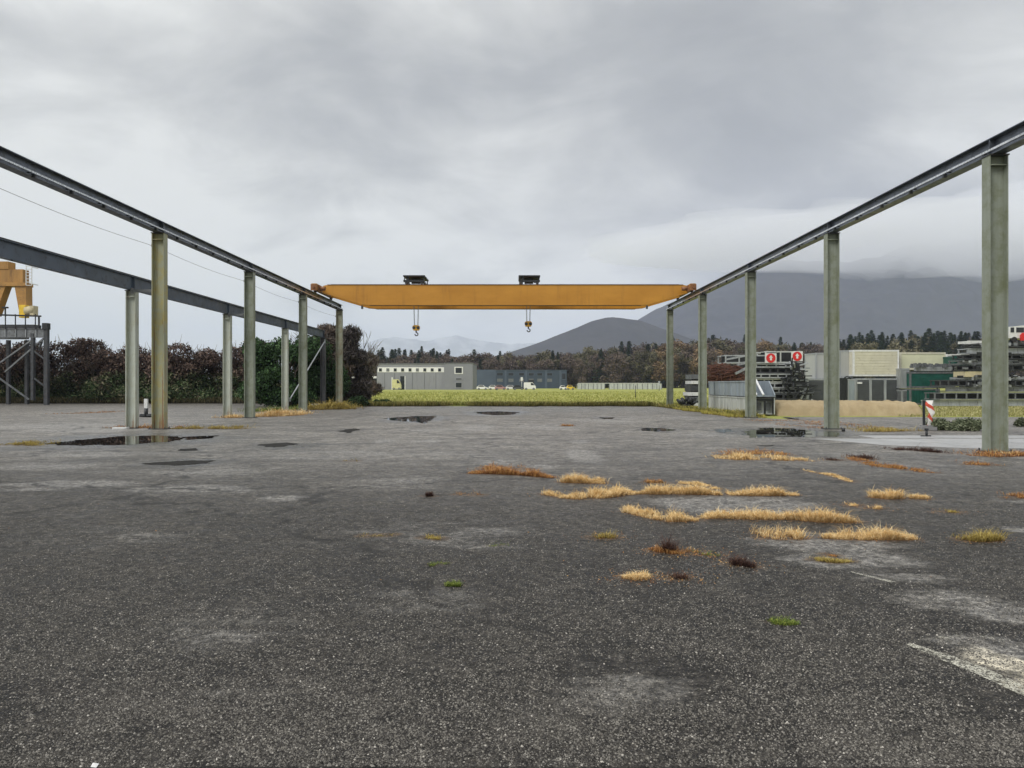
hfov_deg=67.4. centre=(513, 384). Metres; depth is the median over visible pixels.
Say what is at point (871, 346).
leafless tree
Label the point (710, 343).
leafless tree
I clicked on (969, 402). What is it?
truss section
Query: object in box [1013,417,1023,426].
bush
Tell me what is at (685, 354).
leafless tree
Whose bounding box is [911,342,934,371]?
leafless tree
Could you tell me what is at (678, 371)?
leafless tree
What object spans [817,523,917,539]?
grass tuft
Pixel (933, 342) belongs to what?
conifer tree
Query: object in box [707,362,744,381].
rusty bar heap
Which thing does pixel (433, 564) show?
weed
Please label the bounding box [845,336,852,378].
conifer tree
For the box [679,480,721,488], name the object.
grass tuft
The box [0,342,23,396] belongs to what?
shrub
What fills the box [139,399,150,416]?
bollard
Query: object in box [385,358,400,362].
leafless tree
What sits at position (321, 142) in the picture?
sky
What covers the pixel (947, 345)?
conifer tree
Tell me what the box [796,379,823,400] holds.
container
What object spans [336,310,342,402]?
steel column
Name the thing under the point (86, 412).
grass tuft
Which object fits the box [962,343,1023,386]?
loose fittings
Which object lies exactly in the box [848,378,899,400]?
container
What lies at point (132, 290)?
tie strut
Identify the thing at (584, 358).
leafless tree
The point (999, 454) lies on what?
grass tuft
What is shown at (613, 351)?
leafless tree
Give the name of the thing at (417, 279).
hoist trolley
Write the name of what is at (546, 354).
leafless tree
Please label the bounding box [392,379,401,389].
parked van
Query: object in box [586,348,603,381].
leafless tree
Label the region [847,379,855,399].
cabinet
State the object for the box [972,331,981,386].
conifer tree
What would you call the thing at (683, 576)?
weed
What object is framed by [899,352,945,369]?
container
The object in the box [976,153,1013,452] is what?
steel column
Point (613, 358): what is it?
leafless tree
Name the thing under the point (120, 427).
flat white piece
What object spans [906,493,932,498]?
grass tuft
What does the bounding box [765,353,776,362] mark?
round sign
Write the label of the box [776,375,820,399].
scrap bars
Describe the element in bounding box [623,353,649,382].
leafless tree
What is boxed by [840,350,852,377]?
container
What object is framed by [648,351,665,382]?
leafless tree
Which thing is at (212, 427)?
grass tuft
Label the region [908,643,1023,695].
pavement marking
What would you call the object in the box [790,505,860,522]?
grass tuft
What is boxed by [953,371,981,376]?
timber board
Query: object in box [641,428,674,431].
puddle
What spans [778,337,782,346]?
conifer tree
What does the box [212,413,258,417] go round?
grass tuft
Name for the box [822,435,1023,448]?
concrete path
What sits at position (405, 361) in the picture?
leafless tree
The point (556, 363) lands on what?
leafless tree
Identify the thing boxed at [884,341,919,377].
leafless tree
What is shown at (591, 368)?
leafless tree
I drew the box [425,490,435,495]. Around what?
weed
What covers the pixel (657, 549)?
grass tuft
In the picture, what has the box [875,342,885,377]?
conifer tree
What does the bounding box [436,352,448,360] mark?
leafless tree
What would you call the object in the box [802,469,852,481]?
grass tuft
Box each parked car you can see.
[477,385,487,389]
[495,385,505,389]
[513,385,523,389]
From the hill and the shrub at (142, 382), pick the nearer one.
the shrub at (142, 382)
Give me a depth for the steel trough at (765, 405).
42.14 m
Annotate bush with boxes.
[347,395,369,406]
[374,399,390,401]
[925,417,954,430]
[950,417,981,430]
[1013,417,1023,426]
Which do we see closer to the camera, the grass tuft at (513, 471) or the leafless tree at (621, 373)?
the grass tuft at (513, 471)
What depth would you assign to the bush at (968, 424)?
26.32 m
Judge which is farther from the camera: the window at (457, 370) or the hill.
the hill
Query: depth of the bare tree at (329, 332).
61.74 m
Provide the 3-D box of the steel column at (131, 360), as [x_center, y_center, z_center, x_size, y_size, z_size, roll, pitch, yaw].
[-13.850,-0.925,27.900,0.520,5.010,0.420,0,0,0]
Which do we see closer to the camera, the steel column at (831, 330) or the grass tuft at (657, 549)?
the grass tuft at (657, 549)
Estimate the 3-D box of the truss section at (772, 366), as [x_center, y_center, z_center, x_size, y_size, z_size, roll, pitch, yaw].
[20.444,-1.489,61.142,3.111,0.311,2.400,0,0,0]
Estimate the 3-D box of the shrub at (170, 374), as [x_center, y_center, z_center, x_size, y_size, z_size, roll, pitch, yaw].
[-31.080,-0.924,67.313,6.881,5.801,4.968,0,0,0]
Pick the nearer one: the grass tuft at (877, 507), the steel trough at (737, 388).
the grass tuft at (877, 507)
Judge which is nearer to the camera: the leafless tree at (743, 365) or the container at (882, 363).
the container at (882, 363)
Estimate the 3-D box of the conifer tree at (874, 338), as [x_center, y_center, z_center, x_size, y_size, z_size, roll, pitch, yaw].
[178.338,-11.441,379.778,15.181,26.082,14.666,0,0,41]
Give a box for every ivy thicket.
[235,336,319,406]
[293,335,352,402]
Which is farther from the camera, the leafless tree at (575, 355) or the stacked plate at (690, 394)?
the leafless tree at (575, 355)
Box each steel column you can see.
[123,290,139,428]
[149,232,169,428]
[221,314,231,417]
[242,271,257,417]
[281,328,288,410]
[297,294,306,410]
[320,337,325,404]
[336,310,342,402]
[666,310,673,404]
[698,294,706,408]
[743,271,757,417]
[821,232,841,428]
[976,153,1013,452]
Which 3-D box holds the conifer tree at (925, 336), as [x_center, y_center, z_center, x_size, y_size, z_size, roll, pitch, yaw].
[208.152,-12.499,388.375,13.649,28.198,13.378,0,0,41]
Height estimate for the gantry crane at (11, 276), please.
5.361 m
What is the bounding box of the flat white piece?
[112,427,128,428]
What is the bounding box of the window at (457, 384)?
[455,382,462,387]
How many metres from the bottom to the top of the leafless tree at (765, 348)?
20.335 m
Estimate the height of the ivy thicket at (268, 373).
5.643 m
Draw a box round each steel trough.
[708,379,774,396]
[708,395,774,413]
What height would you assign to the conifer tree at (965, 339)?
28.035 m
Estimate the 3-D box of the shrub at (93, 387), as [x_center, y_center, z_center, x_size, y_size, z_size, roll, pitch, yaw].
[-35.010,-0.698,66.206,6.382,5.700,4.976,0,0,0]
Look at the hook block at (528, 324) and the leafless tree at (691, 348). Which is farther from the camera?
the leafless tree at (691, 348)
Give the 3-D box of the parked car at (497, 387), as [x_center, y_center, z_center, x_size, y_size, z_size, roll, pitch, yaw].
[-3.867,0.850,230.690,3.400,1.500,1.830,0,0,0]
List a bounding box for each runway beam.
[0,146,342,310]
[0,237,323,336]
[666,121,1023,310]
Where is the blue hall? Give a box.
[477,370,566,387]
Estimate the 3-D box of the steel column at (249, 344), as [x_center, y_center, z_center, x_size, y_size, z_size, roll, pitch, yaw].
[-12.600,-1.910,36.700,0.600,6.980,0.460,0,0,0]
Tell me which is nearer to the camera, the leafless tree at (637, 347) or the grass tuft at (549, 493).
the grass tuft at (549, 493)
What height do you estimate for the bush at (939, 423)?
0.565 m
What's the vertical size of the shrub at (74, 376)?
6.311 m
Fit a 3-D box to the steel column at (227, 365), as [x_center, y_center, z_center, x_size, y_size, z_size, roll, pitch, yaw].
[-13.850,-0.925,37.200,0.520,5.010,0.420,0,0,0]
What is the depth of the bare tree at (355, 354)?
62.46 m
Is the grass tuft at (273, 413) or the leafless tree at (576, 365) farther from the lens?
the leafless tree at (576, 365)
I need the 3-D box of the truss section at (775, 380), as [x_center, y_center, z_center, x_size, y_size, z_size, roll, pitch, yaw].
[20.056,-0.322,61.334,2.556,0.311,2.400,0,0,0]
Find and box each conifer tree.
[377,350,384,362]
[389,349,396,359]
[548,350,554,365]
[592,349,608,385]
[616,341,626,382]
[623,341,632,354]
[623,345,631,382]
[639,344,655,382]
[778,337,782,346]
[841,339,846,349]
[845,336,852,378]
[856,332,864,346]
[865,333,870,345]
[867,330,874,344]
[870,335,879,377]
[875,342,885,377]
[878,335,885,349]
[898,333,905,345]
[908,340,917,371]
[916,336,931,371]
[922,332,927,348]
[925,328,935,340]
[927,336,936,351]
[927,336,936,371]
[934,332,946,371]
[934,336,944,371]
[935,331,941,347]
[943,339,953,371]
[950,335,954,345]
[951,337,965,386]
[962,332,968,344]
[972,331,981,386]
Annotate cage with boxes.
[887,368,909,387]
[896,390,906,401]
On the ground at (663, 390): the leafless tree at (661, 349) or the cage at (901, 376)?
the leafless tree at (661, 349)
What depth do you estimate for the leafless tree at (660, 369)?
345.67 m
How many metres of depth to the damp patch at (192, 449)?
18.68 m
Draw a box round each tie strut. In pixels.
[130,288,150,293]
[228,312,243,316]
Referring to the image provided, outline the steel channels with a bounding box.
[726,355,744,374]
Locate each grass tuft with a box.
[0,439,60,445]
[45,411,118,413]
[102,423,193,427]
[170,422,257,428]
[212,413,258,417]
[255,407,322,416]
[296,397,366,409]
[424,533,440,539]
[467,462,531,469]
[467,465,555,477]
[541,489,559,495]
[556,483,641,498]
[557,471,608,483]
[590,529,620,538]
[618,502,703,521]
[621,570,651,579]
[630,480,801,495]
[643,478,667,482]
[648,544,705,554]
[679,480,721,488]
[691,504,859,521]
[708,447,793,455]
[711,449,823,460]
[748,522,815,539]
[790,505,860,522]
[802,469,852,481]
[809,555,853,562]
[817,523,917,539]
[841,455,940,472]
[844,425,921,431]
[865,486,911,498]
[868,504,882,508]
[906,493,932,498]
[935,458,1004,465]
[947,447,1023,456]
[950,527,1007,541]
[998,490,1023,498]
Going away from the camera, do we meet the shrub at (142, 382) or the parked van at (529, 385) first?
the shrub at (142, 382)
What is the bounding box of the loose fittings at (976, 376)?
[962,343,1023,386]
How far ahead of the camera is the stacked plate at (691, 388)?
52.50 m
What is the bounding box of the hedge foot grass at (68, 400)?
[0,396,335,403]
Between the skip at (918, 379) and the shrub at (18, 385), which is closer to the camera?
the skip at (918, 379)
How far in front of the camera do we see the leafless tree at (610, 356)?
374.32 m
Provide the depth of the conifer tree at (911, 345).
347.50 m
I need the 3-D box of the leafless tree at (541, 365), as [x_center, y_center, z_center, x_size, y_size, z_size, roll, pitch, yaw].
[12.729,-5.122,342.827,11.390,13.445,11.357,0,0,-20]
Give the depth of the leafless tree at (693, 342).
414.68 m
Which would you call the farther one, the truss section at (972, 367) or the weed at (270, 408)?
the truss section at (972, 367)
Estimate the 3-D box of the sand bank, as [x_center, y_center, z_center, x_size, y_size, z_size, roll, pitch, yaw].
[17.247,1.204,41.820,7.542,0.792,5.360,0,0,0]
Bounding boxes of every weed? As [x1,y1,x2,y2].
[238,405,298,411]
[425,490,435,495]
[427,561,448,565]
[444,580,463,586]
[647,531,692,552]
[667,567,691,579]
[692,548,719,556]
[723,553,761,567]
[765,615,800,625]
[842,452,879,459]
[883,446,903,449]
[904,443,948,452]
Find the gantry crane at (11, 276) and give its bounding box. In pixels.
[0,261,40,328]
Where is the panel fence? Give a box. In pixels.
[577,383,661,389]
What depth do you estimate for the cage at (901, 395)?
61.14 m
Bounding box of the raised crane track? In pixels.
[0,314,50,404]
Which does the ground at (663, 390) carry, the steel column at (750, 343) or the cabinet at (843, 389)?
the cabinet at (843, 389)
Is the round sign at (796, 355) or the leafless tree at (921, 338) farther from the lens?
the leafless tree at (921, 338)
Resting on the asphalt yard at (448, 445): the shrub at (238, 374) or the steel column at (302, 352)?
the steel column at (302, 352)
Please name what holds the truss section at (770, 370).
on the truss section at (769, 376)
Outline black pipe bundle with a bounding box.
[676,396,696,405]
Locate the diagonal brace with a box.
[289,339,324,401]
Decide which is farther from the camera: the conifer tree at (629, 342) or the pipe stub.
the conifer tree at (629, 342)
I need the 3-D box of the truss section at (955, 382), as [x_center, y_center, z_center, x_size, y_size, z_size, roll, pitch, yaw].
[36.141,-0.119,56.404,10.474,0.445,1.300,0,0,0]
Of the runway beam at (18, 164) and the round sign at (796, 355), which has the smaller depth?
the runway beam at (18, 164)
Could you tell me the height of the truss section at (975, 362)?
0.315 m
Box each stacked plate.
[683,392,697,396]
[685,374,697,380]
[685,381,697,384]
[685,385,697,391]
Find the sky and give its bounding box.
[0,0,1023,357]
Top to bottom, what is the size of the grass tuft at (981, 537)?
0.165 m
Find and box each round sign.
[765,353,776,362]
[791,351,802,360]
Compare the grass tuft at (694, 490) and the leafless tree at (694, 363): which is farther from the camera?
the leafless tree at (694, 363)
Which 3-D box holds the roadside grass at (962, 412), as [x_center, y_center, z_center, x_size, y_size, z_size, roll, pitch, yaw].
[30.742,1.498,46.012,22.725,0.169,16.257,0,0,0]
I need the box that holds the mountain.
[639,239,1023,347]
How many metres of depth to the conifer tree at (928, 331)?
429.58 m
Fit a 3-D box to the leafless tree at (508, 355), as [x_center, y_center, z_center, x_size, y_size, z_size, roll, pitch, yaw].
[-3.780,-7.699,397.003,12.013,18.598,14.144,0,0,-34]
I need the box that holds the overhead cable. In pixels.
[0,188,335,316]
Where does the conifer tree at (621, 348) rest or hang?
on the ground at (663, 390)
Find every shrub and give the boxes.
[0,341,54,397]
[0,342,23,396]
[14,337,89,398]
[36,336,111,397]
[66,346,141,402]
[104,342,150,390]
[117,343,191,397]
[141,336,214,402]
[168,344,241,399]
[206,342,243,396]
[218,339,281,399]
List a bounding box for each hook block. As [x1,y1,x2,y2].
[412,306,419,335]
[525,306,531,331]
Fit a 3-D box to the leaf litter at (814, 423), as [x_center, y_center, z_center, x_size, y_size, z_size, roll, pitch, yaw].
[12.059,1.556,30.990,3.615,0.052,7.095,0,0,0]
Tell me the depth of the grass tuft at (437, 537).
7.90 m
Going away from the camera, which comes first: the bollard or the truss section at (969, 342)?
the bollard
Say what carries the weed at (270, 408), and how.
on the asphalt yard at (448, 445)
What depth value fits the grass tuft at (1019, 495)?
10.87 m
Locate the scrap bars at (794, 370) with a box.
[780,358,811,383]
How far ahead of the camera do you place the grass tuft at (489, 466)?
14.57 m
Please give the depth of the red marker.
55.83 m
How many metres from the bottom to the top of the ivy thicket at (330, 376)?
6.012 m
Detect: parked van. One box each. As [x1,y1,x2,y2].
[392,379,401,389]
[524,382,535,389]
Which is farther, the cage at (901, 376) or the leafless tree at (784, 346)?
the leafless tree at (784, 346)
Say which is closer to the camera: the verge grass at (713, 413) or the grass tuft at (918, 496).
the grass tuft at (918, 496)
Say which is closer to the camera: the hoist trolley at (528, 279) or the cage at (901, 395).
the hoist trolley at (528, 279)
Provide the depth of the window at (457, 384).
248.41 m
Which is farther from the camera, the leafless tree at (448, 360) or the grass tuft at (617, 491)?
the leafless tree at (448, 360)
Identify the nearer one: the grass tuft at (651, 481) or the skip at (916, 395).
the grass tuft at (651, 481)
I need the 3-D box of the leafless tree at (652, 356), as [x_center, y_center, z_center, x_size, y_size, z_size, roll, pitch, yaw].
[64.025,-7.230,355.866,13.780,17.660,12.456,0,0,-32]
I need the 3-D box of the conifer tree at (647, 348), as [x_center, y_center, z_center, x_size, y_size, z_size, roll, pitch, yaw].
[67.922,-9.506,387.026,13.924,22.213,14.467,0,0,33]
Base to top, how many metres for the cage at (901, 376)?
1.589 m
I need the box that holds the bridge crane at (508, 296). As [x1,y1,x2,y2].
[311,283,695,309]
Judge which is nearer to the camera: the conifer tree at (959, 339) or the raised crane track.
the raised crane track
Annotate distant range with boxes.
[60,335,535,372]
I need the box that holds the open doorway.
[400,376,404,389]
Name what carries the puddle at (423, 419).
on the asphalt yard at (448, 445)
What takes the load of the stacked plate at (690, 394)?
on the stacked plate
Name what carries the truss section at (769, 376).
on the truss section at (775, 380)
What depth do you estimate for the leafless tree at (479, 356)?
384.99 m
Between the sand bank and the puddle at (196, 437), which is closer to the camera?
the puddle at (196, 437)
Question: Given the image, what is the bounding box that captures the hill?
[502,317,696,384]
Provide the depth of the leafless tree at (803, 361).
348.13 m
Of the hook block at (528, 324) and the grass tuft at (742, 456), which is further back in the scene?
the hook block at (528, 324)
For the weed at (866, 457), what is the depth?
16.44 m
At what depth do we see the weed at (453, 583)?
6.02 m
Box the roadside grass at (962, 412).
[898,405,1023,416]
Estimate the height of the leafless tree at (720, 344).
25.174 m
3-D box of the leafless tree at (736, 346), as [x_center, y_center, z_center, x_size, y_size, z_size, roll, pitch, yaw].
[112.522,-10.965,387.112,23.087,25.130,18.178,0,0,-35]
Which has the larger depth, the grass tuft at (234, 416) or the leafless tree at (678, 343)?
the leafless tree at (678, 343)
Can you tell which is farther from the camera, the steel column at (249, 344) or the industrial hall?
the industrial hall
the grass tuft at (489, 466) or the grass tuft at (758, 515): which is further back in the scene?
the grass tuft at (489, 466)
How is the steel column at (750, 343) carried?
on the asphalt yard at (448, 445)
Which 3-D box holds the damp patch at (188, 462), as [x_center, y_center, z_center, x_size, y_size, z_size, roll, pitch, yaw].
[-6.689,1.576,15.498,1.403,0.001,0.931,0,0,-36]
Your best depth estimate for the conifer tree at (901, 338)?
373.34 m
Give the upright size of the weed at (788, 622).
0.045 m
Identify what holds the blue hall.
on the ground at (663, 390)
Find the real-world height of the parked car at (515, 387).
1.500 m
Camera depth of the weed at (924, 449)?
18.18 m
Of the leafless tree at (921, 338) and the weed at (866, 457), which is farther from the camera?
the leafless tree at (921, 338)
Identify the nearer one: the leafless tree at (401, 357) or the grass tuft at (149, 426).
the grass tuft at (149, 426)
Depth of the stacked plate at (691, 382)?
52.71 m
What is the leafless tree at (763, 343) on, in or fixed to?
on the ground at (663, 390)
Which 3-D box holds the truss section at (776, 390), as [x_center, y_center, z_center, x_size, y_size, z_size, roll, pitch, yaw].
[20.611,0.483,61.140,3.222,0.367,2.400,0,0,0]
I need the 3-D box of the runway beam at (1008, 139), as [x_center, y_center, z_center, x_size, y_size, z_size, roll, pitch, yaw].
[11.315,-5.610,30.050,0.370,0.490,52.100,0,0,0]
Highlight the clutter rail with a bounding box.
[910,363,958,370]
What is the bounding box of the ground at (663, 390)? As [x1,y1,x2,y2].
[3,385,1023,418]
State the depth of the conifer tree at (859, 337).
423.07 m
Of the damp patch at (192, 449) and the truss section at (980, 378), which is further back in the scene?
the truss section at (980, 378)
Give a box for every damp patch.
[143,460,215,464]
[178,448,197,450]
[259,443,296,446]
[340,428,359,432]
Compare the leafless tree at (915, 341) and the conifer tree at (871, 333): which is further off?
the conifer tree at (871, 333)
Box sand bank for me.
[771,399,921,415]
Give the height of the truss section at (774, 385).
0.422 m
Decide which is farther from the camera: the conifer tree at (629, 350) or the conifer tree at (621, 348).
the conifer tree at (621, 348)
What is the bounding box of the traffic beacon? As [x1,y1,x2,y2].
[916,400,937,429]
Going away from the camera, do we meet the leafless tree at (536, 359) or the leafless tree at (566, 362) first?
the leafless tree at (566, 362)
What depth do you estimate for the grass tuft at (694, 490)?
11.06 m
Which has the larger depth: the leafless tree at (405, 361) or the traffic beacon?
the leafless tree at (405, 361)
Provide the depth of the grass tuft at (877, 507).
9.77 m
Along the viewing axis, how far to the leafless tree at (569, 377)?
348.95 m
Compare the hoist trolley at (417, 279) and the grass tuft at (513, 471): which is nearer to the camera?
the grass tuft at (513, 471)
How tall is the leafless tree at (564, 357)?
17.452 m
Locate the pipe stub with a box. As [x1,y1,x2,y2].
[921,428,930,435]
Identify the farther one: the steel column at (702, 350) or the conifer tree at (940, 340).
the conifer tree at (940, 340)
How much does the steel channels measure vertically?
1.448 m
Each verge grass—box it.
[343,400,757,416]
[663,404,766,417]
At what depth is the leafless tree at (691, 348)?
373.62 m
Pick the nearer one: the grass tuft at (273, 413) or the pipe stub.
the pipe stub
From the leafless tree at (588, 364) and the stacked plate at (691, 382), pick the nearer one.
the stacked plate at (691, 382)
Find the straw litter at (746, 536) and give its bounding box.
[482,453,1017,589]
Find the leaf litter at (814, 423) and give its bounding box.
[744,419,888,428]
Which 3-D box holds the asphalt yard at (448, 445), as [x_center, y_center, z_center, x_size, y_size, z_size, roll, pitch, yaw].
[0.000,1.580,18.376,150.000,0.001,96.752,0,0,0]
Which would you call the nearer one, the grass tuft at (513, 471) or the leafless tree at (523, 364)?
the grass tuft at (513, 471)
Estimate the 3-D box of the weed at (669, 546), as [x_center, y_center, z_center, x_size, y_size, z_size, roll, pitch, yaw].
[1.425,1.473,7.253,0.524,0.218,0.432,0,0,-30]
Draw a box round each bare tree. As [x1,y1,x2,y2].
[290,323,352,402]
[334,323,380,400]
[346,353,384,395]
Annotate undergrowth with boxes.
[540,369,1022,387]
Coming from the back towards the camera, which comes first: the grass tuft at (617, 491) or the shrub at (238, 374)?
the shrub at (238, 374)
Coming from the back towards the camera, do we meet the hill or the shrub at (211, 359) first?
the hill
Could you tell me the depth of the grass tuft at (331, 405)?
49.30 m
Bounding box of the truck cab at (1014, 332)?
[1008,325,1023,341]
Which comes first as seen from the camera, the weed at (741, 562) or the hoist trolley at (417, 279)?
the weed at (741, 562)
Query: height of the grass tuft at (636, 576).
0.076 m
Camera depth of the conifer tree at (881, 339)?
386.86 m
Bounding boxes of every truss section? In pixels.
[717,355,768,363]
[743,368,789,373]
[756,351,801,363]
[756,364,792,367]
[756,374,796,378]
[757,379,785,382]
[768,393,802,399]
[771,383,802,387]
[773,388,797,392]
[921,400,1023,405]
[924,392,1023,399]
[929,380,1023,385]
[936,387,1023,391]
[948,360,1023,364]
[950,377,1023,379]
[952,354,1023,359]
[952,365,1023,370]
[957,348,1023,353]
[958,341,981,343]
[961,344,1023,347]
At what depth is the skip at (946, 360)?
61.87 m
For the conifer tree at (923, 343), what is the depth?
344.33 m
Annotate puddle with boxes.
[45,435,182,445]
[182,435,217,439]
[385,416,436,423]
[477,411,518,414]
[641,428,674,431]
[716,429,734,432]
[742,428,840,437]
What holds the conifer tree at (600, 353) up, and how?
on the ground at (663, 390)
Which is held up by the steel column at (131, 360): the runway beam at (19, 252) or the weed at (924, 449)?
the runway beam at (19, 252)
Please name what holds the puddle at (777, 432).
on the asphalt yard at (448, 445)
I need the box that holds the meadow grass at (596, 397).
[368,390,708,404]
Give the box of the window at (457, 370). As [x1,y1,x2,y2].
[454,367,462,373]
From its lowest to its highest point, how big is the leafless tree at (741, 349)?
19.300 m
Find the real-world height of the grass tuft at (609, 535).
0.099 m
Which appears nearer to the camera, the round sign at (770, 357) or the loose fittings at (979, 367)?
the loose fittings at (979, 367)
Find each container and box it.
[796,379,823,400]
[805,353,823,378]
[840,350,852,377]
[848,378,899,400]
[849,350,898,376]
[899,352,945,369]
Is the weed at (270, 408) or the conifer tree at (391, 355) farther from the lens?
the conifer tree at (391, 355)
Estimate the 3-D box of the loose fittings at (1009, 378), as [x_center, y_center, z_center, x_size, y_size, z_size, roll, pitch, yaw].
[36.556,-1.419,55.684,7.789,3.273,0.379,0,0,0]
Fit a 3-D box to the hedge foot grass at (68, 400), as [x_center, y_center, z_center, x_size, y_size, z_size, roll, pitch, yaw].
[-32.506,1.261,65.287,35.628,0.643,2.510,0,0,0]
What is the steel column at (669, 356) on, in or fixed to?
on the ground at (663, 390)
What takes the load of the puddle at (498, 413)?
on the asphalt yard at (448, 445)
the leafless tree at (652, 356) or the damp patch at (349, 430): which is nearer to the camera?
the damp patch at (349, 430)
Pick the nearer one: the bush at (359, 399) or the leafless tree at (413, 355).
the bush at (359, 399)
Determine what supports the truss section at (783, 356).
on the truss section at (760, 359)
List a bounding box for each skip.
[900,388,939,404]
[906,372,954,387]
[943,356,956,363]
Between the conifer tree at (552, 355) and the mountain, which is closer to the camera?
the conifer tree at (552, 355)
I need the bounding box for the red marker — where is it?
[1020,333,1023,340]
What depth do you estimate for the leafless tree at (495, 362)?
346.20 m
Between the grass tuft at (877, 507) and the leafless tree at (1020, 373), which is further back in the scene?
the leafless tree at (1020, 373)
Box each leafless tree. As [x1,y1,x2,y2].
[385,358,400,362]
[396,359,408,362]
[397,354,414,362]
[406,354,417,362]
[415,355,431,362]
[424,357,437,362]
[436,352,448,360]
[440,356,454,362]
[453,355,479,364]
[462,353,477,362]
[468,352,482,363]
[478,359,491,369]
[484,353,498,358]
[488,358,508,369]
[498,359,519,369]
[499,352,511,361]
[516,356,533,369]
[530,359,553,369]
[532,352,544,369]
[540,350,560,369]
[541,359,559,369]
[549,358,572,381]
[558,354,569,369]
[559,356,577,384]
[567,353,589,387]
[568,358,587,382]
[572,351,591,378]
[575,356,595,383]
[583,346,598,355]
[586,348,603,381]
[586,354,598,382]
[594,357,612,387]
[598,355,628,382]
[603,353,616,382]
[606,347,633,382]
[606,351,630,382]
[611,363,635,382]
[615,353,641,382]
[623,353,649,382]
[625,347,651,354]
[630,342,649,351]
[634,350,654,382]
[636,350,665,382]
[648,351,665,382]
[651,350,680,380]
[652,343,674,387]
[660,339,688,387]
[673,347,696,387]
[673,349,696,380]
[675,345,697,387]
[680,345,696,381]
[687,339,697,345]
[688,346,722,382]
[707,339,723,351]
[707,344,720,387]
[707,350,727,374]
[711,336,734,355]
[715,350,733,378]
[724,340,744,350]
[727,352,756,379]
[734,346,757,372]
[756,338,772,349]
[759,344,777,351]
[775,341,790,350]
[797,343,818,365]
[799,350,805,377]
[808,348,821,353]
[848,341,878,377]
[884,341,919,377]
[890,336,920,348]
[908,334,937,351]
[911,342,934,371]
[949,341,966,386]
[1014,371,1023,386]
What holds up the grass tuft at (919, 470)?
on the asphalt yard at (448, 445)
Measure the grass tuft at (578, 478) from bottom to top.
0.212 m
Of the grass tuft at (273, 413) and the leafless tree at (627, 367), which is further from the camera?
the leafless tree at (627, 367)
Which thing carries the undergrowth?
on the ground at (663, 390)
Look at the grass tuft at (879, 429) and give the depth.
26.20 m
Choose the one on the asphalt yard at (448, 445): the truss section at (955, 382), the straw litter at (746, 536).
the straw litter at (746, 536)
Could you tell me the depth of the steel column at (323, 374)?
55.89 m
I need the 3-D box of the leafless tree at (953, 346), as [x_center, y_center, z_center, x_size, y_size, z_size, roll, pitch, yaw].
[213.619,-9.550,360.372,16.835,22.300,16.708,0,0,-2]
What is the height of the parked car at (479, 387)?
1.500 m
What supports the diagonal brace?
attached to the steel column at (285, 369)
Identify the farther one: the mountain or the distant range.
the distant range
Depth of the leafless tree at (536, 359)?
384.71 m
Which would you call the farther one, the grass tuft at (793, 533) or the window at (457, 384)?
the window at (457, 384)
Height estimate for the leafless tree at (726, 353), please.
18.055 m
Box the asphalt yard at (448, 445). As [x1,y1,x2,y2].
[0,403,1023,767]
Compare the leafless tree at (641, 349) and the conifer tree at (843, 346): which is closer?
the conifer tree at (843, 346)
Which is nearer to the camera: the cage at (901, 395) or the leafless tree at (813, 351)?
the cage at (901, 395)
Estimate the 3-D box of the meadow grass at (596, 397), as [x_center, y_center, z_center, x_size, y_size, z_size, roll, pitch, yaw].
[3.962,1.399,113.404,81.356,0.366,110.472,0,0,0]
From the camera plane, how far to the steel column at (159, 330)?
27.34 m
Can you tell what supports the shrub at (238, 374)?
on the ground at (663, 390)
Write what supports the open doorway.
in the industrial hall
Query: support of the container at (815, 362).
on the container at (820, 386)
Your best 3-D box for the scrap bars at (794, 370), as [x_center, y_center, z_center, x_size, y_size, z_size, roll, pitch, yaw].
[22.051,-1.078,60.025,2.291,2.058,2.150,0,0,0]
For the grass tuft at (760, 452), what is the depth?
17.67 m
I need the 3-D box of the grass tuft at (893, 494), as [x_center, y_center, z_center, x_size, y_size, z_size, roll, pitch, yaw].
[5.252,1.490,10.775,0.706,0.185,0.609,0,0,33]
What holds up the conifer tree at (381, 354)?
on the ground at (663, 390)
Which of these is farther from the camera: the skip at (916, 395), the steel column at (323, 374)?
the skip at (916, 395)
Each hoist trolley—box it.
[403,275,428,283]
[518,275,539,283]
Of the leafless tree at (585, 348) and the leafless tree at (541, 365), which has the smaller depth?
the leafless tree at (541, 365)
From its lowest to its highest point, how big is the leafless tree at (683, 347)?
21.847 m
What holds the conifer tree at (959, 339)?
on the ground at (663, 390)
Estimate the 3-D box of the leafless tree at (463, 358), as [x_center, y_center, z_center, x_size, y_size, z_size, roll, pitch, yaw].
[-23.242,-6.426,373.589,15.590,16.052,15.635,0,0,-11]
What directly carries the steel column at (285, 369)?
on the asphalt yard at (448, 445)
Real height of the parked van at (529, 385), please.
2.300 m
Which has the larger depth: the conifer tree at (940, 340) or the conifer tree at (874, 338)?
the conifer tree at (874, 338)
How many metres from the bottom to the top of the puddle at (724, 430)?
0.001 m
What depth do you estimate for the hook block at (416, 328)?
50.87 m
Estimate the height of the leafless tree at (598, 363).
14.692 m
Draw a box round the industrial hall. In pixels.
[377,363,476,389]
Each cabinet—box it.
[840,379,846,399]
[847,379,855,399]
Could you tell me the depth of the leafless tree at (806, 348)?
374.63 m
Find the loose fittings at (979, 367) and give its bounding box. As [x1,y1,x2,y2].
[957,344,1023,386]

